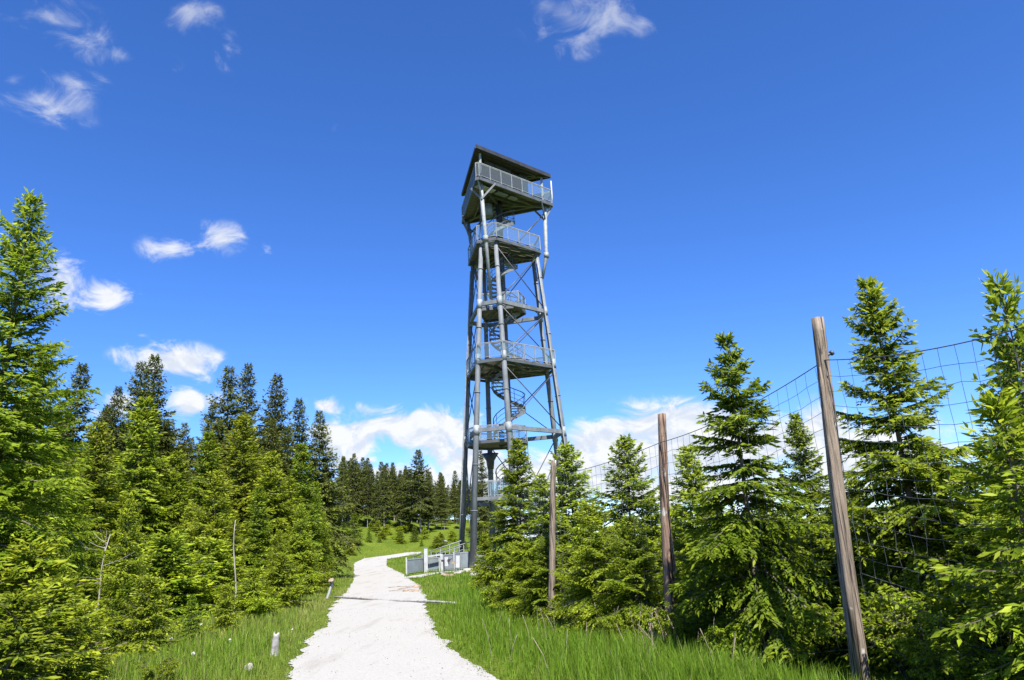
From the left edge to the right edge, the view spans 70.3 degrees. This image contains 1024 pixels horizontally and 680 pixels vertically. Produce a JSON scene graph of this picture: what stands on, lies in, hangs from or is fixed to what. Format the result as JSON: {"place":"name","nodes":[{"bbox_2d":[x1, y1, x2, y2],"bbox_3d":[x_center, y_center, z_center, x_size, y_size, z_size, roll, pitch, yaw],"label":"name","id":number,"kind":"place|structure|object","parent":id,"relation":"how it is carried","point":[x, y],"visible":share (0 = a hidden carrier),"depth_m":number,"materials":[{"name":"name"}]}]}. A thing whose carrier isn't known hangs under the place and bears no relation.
{"place":"outdoors","nodes":[
{"label":"outdoors","id":0,"kind":"place"},
{"bbox_2d":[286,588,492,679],"bbox_3d":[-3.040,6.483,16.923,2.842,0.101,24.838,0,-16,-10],"label":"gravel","id":1,"kind":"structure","parent":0,"point":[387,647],"depth_m":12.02,"materials":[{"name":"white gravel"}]},
{"bbox_2d":[288,552,498,679],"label":"path","id":2,"kind":"structure","parent":0,"point":[359,653],"depth_m":12.97,"materials":[{"name":"white gravel"}]},
{"bbox_2d":[333,596,455,603],"bbox_3d":[-3.868,8.107,22.715,0.074,0.118,7.007,10,-21,-40],"label":"pole","id":3,"kind":"object","parent":2,"relation":"on","point":[366,598],"visible":0.88,"depth_m":22.54,"materials":[{"name":"wood"}]},
{"bbox_2d":[36,514,952,679],"bbox_3d":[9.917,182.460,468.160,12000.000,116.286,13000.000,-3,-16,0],"label":"ground","id":4,"kind":"structure","parent":0,"point":[434,530],"depth_m":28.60,"materials":[{"name":"green plant"}]},
{"bbox_2d":[0,468,75,605],"label":"spruce tree","id":5,"kind":"object","parent":4,"relation":"on","point":[21,509],"visible":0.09,"depth_m":15.17,"materials":[{"name":"green plant"}]},
{"bbox_2d":[0,583,84,679],"label":"spruce tree","id":6,"kind":"object","parent":4,"relation":"on","point":[21,603],"visible":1,"depth_m":8.10,"materials":[{"name":"green plant"}]},
{"bbox_2d":[0,339,111,624],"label":"spruce tree","id":7,"kind":"object","parent":4,"relation":"on","point":[52,383],"visible":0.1,"depth_m":17.24,"materials":[{"name":"green plant"}]},
{"bbox_2d":[3,571,109,679],"label":"spruce tree","id":8,"kind":"object","parent":4,"relation":"on","point":[61,595],"visible":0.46,"depth_m":9.29,"materials":[{"name":"green plant"}]},
{"bbox_2d":[0,187,114,652],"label":"spruce tree","id":9,"kind":"object","parent":4,"relation":"on","point":[13,317],"visible":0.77,"depth_m":11.99,"materials":[{"name":"green plant"}]},
{"bbox_2d":[0,535,117,679],"label":"spruce tree","id":10,"kind":"object","parent":4,"relation":"on","point":[27,554],"visible":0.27,"depth_m":10.48,"materials":[{"name":"green plant"}]},
{"bbox_2d":[41,362,102,541],"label":"tall spruce","id":11,"kind":"object","parent":4,"relation":"on","point":[79,413],"visible":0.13,"depth_m":31.58,"materials":[{"name":"green plant"}]},
{"bbox_2d":[44,479,116,609],"label":"spruce tree","id":12,"kind":"object","parent":4,"relation":"on","point":[95,562],"visible":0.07,"depth_m":18.55,"materials":[{"name":"green plant"}]},
{"bbox_2d":[52,601,121,679],"label":"spruce tree","id":13,"kind":"object","parent":4,"relation":"on","point":[86,610],"visible":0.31,"depth_m":9.95,"materials":[{"name":"green plant"}]},
{"bbox_2d":[51,421,145,616],"label":"spruce tree","id":14,"kind":"object","parent":4,"relation":"on","point":[96,438],"visible":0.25,"depth_m":24.63,"materials":[{"name":"green plant"}]},
{"bbox_2d":[72,529,133,644],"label":"dead sapling","id":15,"kind":"object","parent":4,"relation":"on","point":[101,566],"visible":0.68,"depth_m":14.60,"materials":[{"name":"wood"}]},
{"bbox_2d":[80,404,126,481],"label":"tall spruce","id":16,"kind":"object","parent":4,"relation":"on","point":[102,415],"visible":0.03,"depth_m":39.05,"materials":[{"name":"green plant"}]},
{"bbox_2d":[94,385,133,528],"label":"tall spruce","id":17,"kind":"object","parent":4,"relation":"on","point":[114,427],"visible":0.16,"depth_m":34.43,"materials":[{"name":"green plant"}]},
{"bbox_2d":[85,462,143,564],"label":"spruce tree","id":18,"kind":"object","parent":4,"relation":"on","point":[101,515],"visible":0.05,"depth_m":29.52,"materials":[{"name":"green plant"}]},
{"bbox_2d":[85,497,157,651],"label":"spruce tree","id":19,"kind":"object","parent":4,"relation":"on","point":[126,566],"visible":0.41,"depth_m":14.98,"materials":[{"name":"green plant"}]},
{"bbox_2d":[95,580,147,653],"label":"spruce tree","id":20,"kind":"object","parent":4,"relation":"on","point":[125,587],"visible":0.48,"depth_m":13.73,"materials":[{"name":"green plant"}]},
{"bbox_2d":[85,396,183,593],"label":"spruce tree","id":21,"kind":"object","parent":4,"relation":"on","point":[133,474],"visible":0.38,"depth_m":26.71,"materials":[{"name":"green plant"}]},
{"bbox_2d":[109,574,182,658],"label":"spruce tree","id":22,"kind":"object","parent":4,"relation":"on","point":[140,631],"visible":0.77,"depth_m":13.15,"materials":[{"name":"green plant"}]},
{"bbox_2d":[111,361,184,523],"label":"tall spruce","id":23,"kind":"object","parent":4,"relation":"on","point":[144,391],"visible":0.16,"depth_m":36.58,"materials":[{"name":"green plant"}]},
{"bbox_2d":[129,652,181,679],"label":"leafy bush","id":24,"kind":"object","parent":4,"relation":"on","point":[169,668],"visible":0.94,"depth_m":9.40,"materials":[{"name":"green plant"}]},
{"bbox_2d":[125,354,188,512],"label":"tall spruce","id":25,"kind":"object","parent":4,"relation":"on","point":[156,374],"visible":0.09,"depth_m":37.73,"materials":[{"name":"green plant"}]},
{"bbox_2d":[88,527,227,632],"label":"spruce tree","id":26,"kind":"object","parent":4,"relation":"on","point":[166,542],"visible":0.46,"depth_m":19.01,"materials":[{"name":"green plant"}]},
{"bbox_2d":[140,427,186,524],"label":"tall spruce","id":27,"kind":"object","parent":4,"relation":"on","point":[168,442],"visible":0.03,"depth_m":37.15,"materials":[{"name":"green plant"}]},
{"bbox_2d":[136,449,210,573],"label":"spruce tree","id":28,"kind":"object","parent":4,"relation":"on","point":[171,476],"visible":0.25,"depth_m":27.49,"materials":[{"name":"green plant"}]},
{"bbox_2d":[167,503,203,581],"label":"spruce tree","id":29,"kind":"object","parent":4,"relation":"on","point":[187,515],"visible":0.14,"depth_m":23.42,"materials":[{"name":"green plant"}]},
{"bbox_2d":[126,568,245,614],"bbox_3d":[-9.511,7.070,20.125,3.275,1.478,4.421,-2,-16,-4],"label":"leafy bush","id":30,"kind":"object","parent":4,"relation":"on","point":[200,599],"visible":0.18,"depth_m":19.52,"materials":[{"name":"green plant"}]},
{"bbox_2d":[174,422,197,522],"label":"tall spruce","id":31,"kind":"object","parent":4,"relation":"on","point":[184,435],"visible":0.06,"depth_m":43.20,"materials":[{"name":"green plant"}]},
{"bbox_2d":[173,594,204,641],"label":"spruce tree","id":32,"kind":"object","parent":4,"relation":"on","point":[191,608],"visible":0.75,"depth_m":15.26,"materials":[{"name":"green plant"}]},
{"bbox_2d":[178,436,200,502],"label":"tall spruce","id":33,"kind":"object","parent":4,"relation":"on","point":[190,443],"visible":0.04,"depth_m":43.40,"materials":[{"name":"green plant"}]},
{"bbox_2d":[169,431,236,568],"label":"spruce tree","id":34,"kind":"object","parent":4,"relation":"on","point":[209,461],"visible":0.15,"depth_m":28.72,"materials":[{"name":"green plant"}]},
{"bbox_2d":[191,404,219,478],"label":"tall spruce","id":35,"kind":"object","parent":4,"relation":"on","point":[211,414],"visible":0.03,"depth_m":45.49,"materials":[{"name":"green plant"}]},
{"bbox_2d":[176,420,245,523],"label":"tall spruce","id":36,"kind":"object","parent":4,"relation":"on","point":[219,431],"visible":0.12,"depth_m":38.16,"materials":[{"name":"green plant"}]},
{"bbox_2d":[170,535,261,617],"label":"spruce tree","id":37,"kind":"object","parent":4,"relation":"on","point":[221,545],"visible":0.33,"depth_m":20.99,"materials":[{"name":"green plant"}]},
{"bbox_2d":[174,470,265,602],"label":"spruce tree","id":38,"kind":"object","parent":4,"relation":"on","point":[214,529],"visible":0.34,"depth_m":22.91,"materials":[{"name":"green plant"}]},
{"bbox_2d":[181,365,261,531],"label":"tall spruce","id":39,"kind":"object","parent":4,"relation":"on","point":[227,386],"visible":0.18,"depth_m":39.27,"materials":[{"name":"green plant"}]},
{"bbox_2d":[201,583,245,632],"label":"spruce tree","id":40,"kind":"object","parent":4,"relation":"on","point":[226,601],"visible":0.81,"depth_m":16.48,"materials":[{"name":"green plant"}]},
{"bbox_2d":[185,413,280,563],"label":"spruce tree","id":41,"kind":"object","parent":4,"relation":"on","point":[244,476],"visible":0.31,"depth_m":30.69,"materials":[{"name":"green plant"}]},
{"bbox_2d":[214,518,254,610],"label":"spruce tree","id":42,"kind":"object","parent":4,"relation":"on","point":[229,537],"visible":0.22,"depth_m":22.19,"materials":[{"name":"green plant"}]},
{"bbox_2d":[221,363,263,482],"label":"tall spruce","id":43,"kind":"object","parent":4,"relation":"on","point":[244,386],"visible":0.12,"depth_m":42.73,"materials":[{"name":"green plant"}]},
{"bbox_2d":[235,485,274,596],"label":"spruce tree","id":44,"kind":"object","parent":4,"relation":"on","point":[260,532],"visible":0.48,"depth_m":25.19,"materials":[{"name":"green plant"}]},
{"bbox_2d":[231,565,284,616],"label":"spruce tree","id":45,"kind":"object","parent":4,"relation":"on","point":[251,584],"visible":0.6,"depth_m":19.48,"materials":[{"name":"green plant"}]},
{"bbox_2d":[241,595,281,617],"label":"leafy bush","id":46,"kind":"object","parent":4,"relation":"on","point":[257,605],"visible":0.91,"depth_m":18.78,"materials":[{"name":"green plant"}]},
{"bbox_2d":[240,419,289,533],"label":"tall spruce","id":47,"kind":"object","parent":4,"relation":"on","point":[267,423],"visible":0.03,"depth_m":40.01,"materials":[{"name":"green plant"}]},
{"bbox_2d":[243,420,292,543],"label":"tall spruce","id":48,"kind":"object","parent":4,"relation":"on","point":[273,444],"visible":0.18,"depth_m":36.72,"materials":[{"name":"green plant"}]},
{"bbox_2d":[239,450,309,570],"label":"spruce tree","id":49,"kind":"object","parent":4,"relation":"on","point":[269,466],"visible":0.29,"depth_m":29.46,"materials":[{"name":"green plant"}]},
{"bbox_2d":[264,586,284,615],"label":"spruce tree","id":50,"kind":"object","parent":4,"relation":"on","point":[275,595],"visible":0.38,"depth_m":19.90,"materials":[{"name":"green plant"}]},
{"bbox_2d":[241,373,311,528],"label":"tall spruce","id":51,"kind":"object","parent":4,"relation":"on","point":[274,415],"visible":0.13,"depth_m":41.50,"materials":[{"name":"green plant"}]},
{"bbox_2d":[259,529,297,602],"label":"spruce tree","id":52,"kind":"object","parent":4,"relation":"on","point":[278,533],"visible":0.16,"depth_m":24.56,"materials":[{"name":"green plant"}]},
{"bbox_2d":[258,550,312,609],"label":"spruce tree","id":53,"kind":"object","parent":4,"relation":"on","point":[284,559],"visible":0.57,"depth_m":22.32,"materials":[{"name":"green plant"}]},
{"bbox_2d":[258,475,321,586],"label":"spruce tree","id":54,"kind":"object","parent":4,"relation":"on","point":[290,480],"visible":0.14,"depth_m":30.34,"materials":[{"name":"green plant"}]},
{"bbox_2d":[276,426,305,534],"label":"tall spruce","id":55,"kind":"object","parent":4,"relation":"on","point":[289,450],"visible":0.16,"depth_m":37.93,"materials":[{"name":"green plant"}]},
{"bbox_2d":[266,571,319,600],"bbox_3d":[-7.562,8.295,24.384,1.560,1.127,2.107,-10,-17,24],"label":"leafy bush","id":56,"kind":"object","parent":4,"relation":"on","point":[303,575],"visible":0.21,"depth_m":24.60,"materials":[{"name":"green plant"}]},
{"bbox_2d":[281,503,330,596],"label":"spruce tree","id":57,"kind":"object","parent":4,"relation":"on","point":[300,525],"visible":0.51,"depth_m":27.90,"materials":[{"name":"green plant"}]},
{"bbox_2d":[289,537,325,595],"label":"spruce tree","id":58,"kind":"object","parent":4,"relation":"on","point":[308,563],"visible":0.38,"depth_m":27.68,"materials":[{"name":"green plant"}]},
{"bbox_2d":[279,442,339,585],"label":"spruce tree","id":59,"kind":"object","parent":4,"relation":"on","point":[302,488],"visible":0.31,"depth_m":34.35,"materials":[{"name":"green plant"}]},
{"bbox_2d":[286,398,332,551],"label":"tall spruce","id":60,"kind":"object","parent":4,"relation":"on","point":[301,438],"visible":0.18,"depth_m":43.14,"materials":[{"name":"green plant"}]},
{"bbox_2d":[310,480,334,578],"label":"spruce tree","id":61,"kind":"object","parent":4,"relation":"on","point":[316,491],"visible":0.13,"depth_m":37.17,"materials":[{"name":"green plant"}]},
{"bbox_2d":[317,562,335,592],"label":"spruce tree","id":62,"kind":"object","parent":4,"relation":"on","point":[325,580],"visible":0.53,"depth_m":29.07,"materials":[{"name":"green plant"}]},
{"bbox_2d":[316,513,337,579],"label":"spruce tree","id":63,"kind":"object","parent":4,"relation":"on","point":[324,520],"visible":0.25,"depth_m":34.74,"materials":[{"name":"green plant"}]},
{"bbox_2d":[305,410,361,575],"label":"tall spruce","id":64,"kind":"object","parent":4,"relation":"on","point":[338,540],"visible":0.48,"depth_m":43.25,"materials":[{"name":"green plant"}]},
{"bbox_2d":[335,456,353,520],"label":"tall spruce","id":65,"kind":"object","parent":4,"relation":"on","point":[341,470],"visible":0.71,"depth_m":77.87,"materials":[{"name":"green plant"}]},
{"bbox_2d":[343,463,360,525],"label":"tall spruce","id":66,"kind":"object","parent":4,"relation":"on","point":[349,483],"visible":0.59,"depth_m":79.86,"materials":[{"name":"green plant"}]},
{"bbox_2d":[344,453,363,518],"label":"tall spruce","id":67,"kind":"object","parent":4,"relation":"on","point":[355,468],"visible":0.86,"depth_m":79.75,"materials":[{"name":"green plant"}]},
{"bbox_2d":[346,513,364,545],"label":"spruce tree","id":68,"kind":"object","parent":4,"relation":"on","point":[354,520],"visible":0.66,"depth_m":69.81,"materials":[{"name":"green plant"}]},
{"bbox_2d":[358,474,375,526],"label":"tall spruce","id":69,"kind":"object","parent":4,"relation":"on","point":[370,504],"visible":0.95,"depth_m":80.31,"materials":[{"name":"green plant"}]},
{"bbox_2d":[360,464,383,525],"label":"tall spruce","id":70,"kind":"object","parent":4,"relation":"on","point":[370,470],"visible":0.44,"depth_m":82.28,"materials":[{"name":"green plant"}]},
{"bbox_2d":[370,480,385,523],"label":"tall spruce","id":71,"kind":"object","parent":4,"relation":"on","point":[379,516],"visible":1,"depth_m":78.55,"materials":[{"name":"green plant"}]},
{"bbox_2d":[375,465,393,525],"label":"tall spruce","id":72,"kind":"object","parent":4,"relation":"on","point":[386,501],"visible":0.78,"depth_m":82.70,"materials":[{"name":"green plant"}]},
{"bbox_2d":[380,463,396,523],"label":"tall spruce","id":73,"kind":"object","parent":4,"relation":"on","point":[387,465],"visible":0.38,"depth_m":84.53,"materials":[{"name":"green plant"}]},
{"bbox_2d":[387,462,398,520],"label":"tall spruce","id":74,"kind":"object","parent":4,"relation":"on","point":[394,476],"visible":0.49,"depth_m":89.19,"materials":[{"name":"green plant"}]},
{"bbox_2d":[392,474,410,525],"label":"tall spruce","id":75,"kind":"object","parent":4,"relation":"on","point":[399,505],"visible":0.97,"depth_m":83.28,"materials":[{"name":"green plant"}]},
{"bbox_2d":[392,469,418,521],"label":"tall spruce","id":76,"kind":"object","parent":4,"relation":"on","point":[405,486],"visible":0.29,"depth_m":85.55,"materials":[{"name":"green plant"}]},
{"bbox_2d":[399,449,440,532],"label":"tall spruce","id":77,"kind":"object","parent":4,"relation":"on","point":[418,505],"visible":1,"depth_m":82.36,"materials":[{"name":"green plant"}]},
{"bbox_2d":[418,474,436,529],"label":"tall spruce","id":78,"kind":"object","parent":4,"relation":"on","point":[430,485],"visible":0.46,"depth_m":83.81,"materials":[{"name":"green plant"}]},
{"bbox_2d":[412,540,469,567],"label":"railing","id":79,"kind":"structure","parent":4,"relation":"on","point":[449,548],"depth_m":46.50,"materials":[{"name":"metal"}]},
{"bbox_2d":[435,479,448,529],"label":"tall spruce","id":80,"kind":"object","parent":4,"relation":"on","point":[438,487],"visible":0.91,"depth_m":84.09,"materials":[{"name":"green plant"}]},
{"bbox_2d":[435,484,450,529],"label":"tall spruce","id":81,"kind":"object","parent":4,"relation":"on","point":[446,515],"visible":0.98,"depth_m":83.92,"materials":[{"name":"green plant"}]},
{"bbox_2d":[406,552,483,574],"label":"entrance gate","id":82,"kind":"structure","parent":4,"relation":"on","point":[414,564],"depth_m":43.27,"materials":[{"name":"metal"}]},
{"bbox_2d":[448,471,460,515],"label":"tall spruce","id":83,"kind":"object","parent":4,"relation":"on","point":[455,478],"visible":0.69,"depth_m":90.92,"materials":[{"name":"green plant"}]},
{"bbox_2d":[467,450,500,537],"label":"tall spruce","id":84,"kind":"object","parent":4,"relation":"on","point":[482,488],"visible":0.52,"depth_m":75.94,"materials":[{"name":"green plant"}]},
{"bbox_2d":[467,532,500,590],"label":"spruce tree","id":85,"kind":"object","parent":4,"relation":"on","point":[488,547],"visible":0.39,"depth_m":26.55,"materials":[{"name":"green plant"}]},
{"bbox_2d":[471,576,518,609],"bbox_3d":[-0.148,6.094,17.370,1.562,0.874,1.052,-8,-16,17],"label":"leafy bush","id":86,"kind":"object","parent":4,"relation":"on","point":[488,591],"visible":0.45,"depth_m":17.26,"materials":[{"name":"green plant"}]},
{"bbox_2d":[469,437,557,608],"label":"spruce tree","id":87,"kind":"object","parent":4,"relation":"on","point":[518,457],"visible":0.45,"depth_m":18.84,"materials":[{"name":"green plant"}]},
{"bbox_2d":[488,539,542,618],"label":"spruce tree","id":88,"kind":"object","parent":4,"relation":"on","point":[517,598],"visible":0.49,"depth_m":16.40,"materials":[{"name":"green plant"}]},
{"bbox_2d":[458,144,574,569],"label":"lookout tower","id":89,"kind":"structure","parent":4,"relation":"on","point":[495,185],"depth_m":50.55,"materials":[{"name":"metal"}]},
{"bbox_2d":[499,473,585,614],"label":"spruce tree","id":90,"kind":"object","parent":4,"relation":"on","point":[542,485],"visible":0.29,"depth_m":17.12,"materials":[{"name":"green plant"}]},
{"bbox_2d":[509,533,585,625],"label":"spruce tree","id":91,"kind":"object","parent":4,"relation":"on","point":[541,586],"visible":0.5,"depth_m":15.12,"materials":[{"name":"green plant"}]},
{"bbox_2d":[533,598,569,626],"bbox_3d":[0.831,5.296,14.099,0.863,0.573,0.582,-4,-16,3],"label":"leafy bush","id":92,"kind":"object","parent":4,"relation":"on","point":[544,611],"visible":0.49,"depth_m":14.05,"materials":[{"name":"green plant"}]},
{"bbox_2d":[526,441,621,589],"bbox_3d":[1.587,4.688,17.930,3.268,4.410,3.455,10,-20,-38],"label":"spruce tree","id":93,"kind":"object","parent":4,"relation":"on","point":[566,452],"visible":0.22,"depth_m":18.06,"materials":[{"name":"green plant"}]},
{"bbox_2d":[545,498,639,636],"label":"spruce tree","id":94,"kind":"object","parent":4,"relation":"on","point":[591,524],"visible":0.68,"depth_m":12.84,"materials":[{"name":"green plant"}]},
{"bbox_2d":[593,607,633,641],"bbox_3d":[1.648,4.482,11.384,0.718,0.541,0.728,0,-16,-11],"label":"leafy bush","id":95,"kind":"object","parent":4,"relation":"on","point":[613,625],"visible":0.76,"depth_m":11.32,"materials":[{"name":"green plant"}]},
{"bbox_2d":[482,603,755,673],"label":"seed stalks","id":96,"kind":"object","parent":4,"relation":"on","point":[619,631],"visible":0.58,"depth_m":9.54,"materials":[{"name":"green plant"}]},
{"bbox_2d":[554,433,684,617],"bbox_3d":[2.353,3.920,14.606,2.900,4.099,3.065,10,-20,-40],"label":"spruce tree","id":97,"kind":"object","parent":4,"relation":"on","point":[630,500],"visible":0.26,"depth_m":14.71,"materials":[{"name":"green plant"}]},
{"bbox_2d":[585,511,680,639],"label":"spruce tree","id":98,"kind":"object","parent":4,"relation":"on","point":[627,584],"visible":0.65,"depth_m":11.86,"materials":[{"name":"green plant"}]},
{"bbox_2d":[639,492,660,603],"label":"spruce tree","id":99,"kind":"object","parent":4,"relation":"on","point":[657,522],"visible":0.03,"depth_m":14.98,"materials":[{"name":"green plant"}]},
{"bbox_2d":[630,503,692,616],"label":"spruce tree","id":100,"kind":"object","parent":4,"relation":"on","point":[659,539],"visible":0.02,"depth_m":13.88,"materials":[{"name":"green plant"}]},
{"bbox_2d":[638,601,703,649],"bbox_3d":[2.252,4.023,10.222,0.972,0.723,0.959,-7,-16,14],"label":"leafy bush","id":101,"kind":"object","parent":4,"relation":"on","point":[677,621],"visible":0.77,"depth_m":10.19,"materials":[{"name":"green plant"}]},
{"bbox_2d":[639,445,734,621],"bbox_3d":[3.199,3.508,12.439,2.460,3.454,2.326,4,-17,-25],"label":"spruce tree","id":102,"kind":"object","parent":4,"relation":"on","point":[695,486],"visible":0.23,"depth_m":12.47,"materials":[{"name":"green plant"}]},
{"bbox_2d":[656,496,751,646],"bbox_3d":[3.113,3.594,10.773,2.375,2.566,2.159,8,-19,-35],"label":"spruce tree","id":103,"kind":"object","parent":4,"relation":"on","point":[680,559],"visible":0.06,"depth_m":11.00,"materials":[{"name":"green plant"}]},
{"bbox_2d":[677,564,746,659],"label":"spruce tree","id":104,"kind":"object","parent":4,"relation":"on","point":[708,615],"visible":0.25,"depth_m":9.89,"materials":[{"name":"green plant"}]},
{"bbox_2d":[700,615,753,662],"bbox_3d":[2.740,3.665,8.914,0.745,0.637,0.756,8,-19,-34],"label":"leafy bush","id":105,"kind":"object","parent":4,"relation":"on","point":[728,636],"visible":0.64,"depth_m":8.81,"materials":[{"name":"green plant"}]},
{"bbox_2d":[665,331,841,670],"bbox_3d":[2.903,2.174,9.398,2.190,4.883,2.297,2,-16,-17],"label":"spruce tree","id":106,"kind":"object","parent":4,"relation":"on","point":[740,542],"visible":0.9,"depth_m":9.15,"materials":[{"name":"green plant"}]},
{"bbox_2d":[506,317,1023,679],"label":"wire fence","id":107,"kind":"object","parent":4,"relation":"on","point":[857,647],"visible":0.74,"depth_m":7.71,"materials":[{"name":"metal"}]},
{"bbox_2d":[719,493,831,637],"bbox_3d":[3.703,3.441,10.563,2.058,2.444,2.175,-7,-16,15],"label":"spruce tree","id":108,"kind":"object","parent":4,"relation":"on","point":[777,562],"visible":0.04,"depth_m":10.45,"materials":[{"name":"green plant"}]},
{"bbox_2d":[745,593,821,666],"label":"spruce tree","id":109,"kind":"object","parent":4,"relation":"on","point":[770,630],"visible":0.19,"depth_m":8.75,"materials":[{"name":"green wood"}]},
{"bbox_2d":[748,501,838,608],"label":"spruce tree","id":110,"kind":"object","parent":4,"relation":"on","point":[798,517],"visible":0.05,"depth_m":11.38,"materials":[{"name":"green plant"}]},
{"bbox_2d":[777,640,810,669],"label":"leafy bush","id":111,"kind":"object","parent":4,"relation":"on","point":[794,658],"visible":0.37,"depth_m":8.52,"materials":[{"name":"green plant"}]},
{"bbox_2d":[775,412,854,604],"label":"spruce tree","id":112,"kind":"object","parent":4,"relation":"on","point":[801,466],"visible":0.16,"depth_m":11.93,"materials":[{"name":"green plant"}]},
{"bbox_2d":[786,619,844,662],"bbox_3d":[3.710,3.675,8.898,0.888,0.590,0.598,-2,-16,-3],"label":"leafy bush","id":113,"kind":"object","parent":4,"relation":"on","point":[823,649],"visible":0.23,"depth_m":8.80,"materials":[{"name":"green plant"}]},
{"bbox_2d":[790,490,888,654],"bbox_3d":[4.707,3.285,10.209,2.176,2.351,2.058,-11,-17,27],"label":"spruce tree","id":114,"kind":"object","parent":4,"relation":"on","point":[832,578],"visible":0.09,"depth_m":10.21,"materials":[{"name":"green plant"}]},
{"bbox_2d":[818,479,892,622],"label":"spruce tree","id":115,"kind":"object","parent":4,"relation":"on","point":[849,485],"visible":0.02,"depth_m":11.17,"materials":[{"name":"green plant"}]},
{"bbox_2d":[793,580,977,679],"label":"leafy bush","id":116,"kind":"object","parent":4,"relation":"on","point":[814,614],"visible":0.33,"depth_m":7.48,"materials":[{"name":"green plant"}]},
{"bbox_2d":[797,275,1020,679],"label":"spruce tree","id":117,"kind":"object","parent":4,"relation":"on","point":[873,301],"visible":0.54,"depth_m":8.63,"materials":[{"name":"green plant"}]},
{"bbox_2d":[857,434,997,610],"bbox_3d":[5.396,2.674,9.109,2.659,2.987,2.515,3,-17,-22],"label":"spruce tree","id":118,"kind":"object","parent":4,"relation":"on","point":[922,492],"visible":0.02,"depth_m":9.13,"materials":[{"name":"green plant"}]},
{"bbox_2d":[868,611,987,679],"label":"leafy bush","id":119,"kind":"object","parent":4,"relation":"on","point":[926,656],"visible":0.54,"depth_m":6.62,"materials":[{"name":"green plant"}]},
{"bbox_2d":[868,562,1023,679],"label":"leafy bush","id":120,"kind":"object","parent":4,"relation":"on","point":[903,600],"visible":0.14,"depth_m":7.02,"materials":[{"name":"green plant"}]},
{"bbox_2d":[896,476,1023,679],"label":"spruce tree","id":121,"kind":"object","parent":4,"relation":"on","point":[971,550],"visible":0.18,"depth_m":7.82,"materials":[{"name":"green plant"}]},
{"bbox_2d":[912,557,1023,651],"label":"leafy bush","id":122,"kind":"object","parent":4,"relation":"on","point":[994,594],"visible":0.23,"depth_m":6.52,"materials":[{"name":"green plant"}]},
{"bbox_2d":[920,620,1023,679],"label":"leafy bush","id":123,"kind":"object","parent":4,"relation":"on","point":[967,661],"visible":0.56,"depth_m":5.97,"materials":[{"name":"green plant"}]},
{"bbox_2d":[929,383,1023,679],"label":"spruce tree","id":124,"kind":"object","parent":4,"relation":"on","point":[1012,608],"visible":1,"depth_m":5.69,"materials":[{"name":"green plant"}]},
{"bbox_2d":[951,337,1023,568],"label":"spruce tree","id":125,"kind":"object","parent":4,"relation":"on","point":[1012,363],"visible":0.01,"depth_m":8.89,"materials":[{"name":"green plant"}]},
{"bbox_2d":[968,268,1023,635],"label":"leafy sapling","id":126,"kind":"object","parent":4,"relation":"on","point":[995,297],"visible":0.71,"depth_m":6.76,"materials":[{"name":"green plant"}]},
{"bbox_2d":[0,0,1023,543],"label":"sky","id":127,"kind":"structure","parent":0,"point":[273,186],"materials":[{"name":"blue"}]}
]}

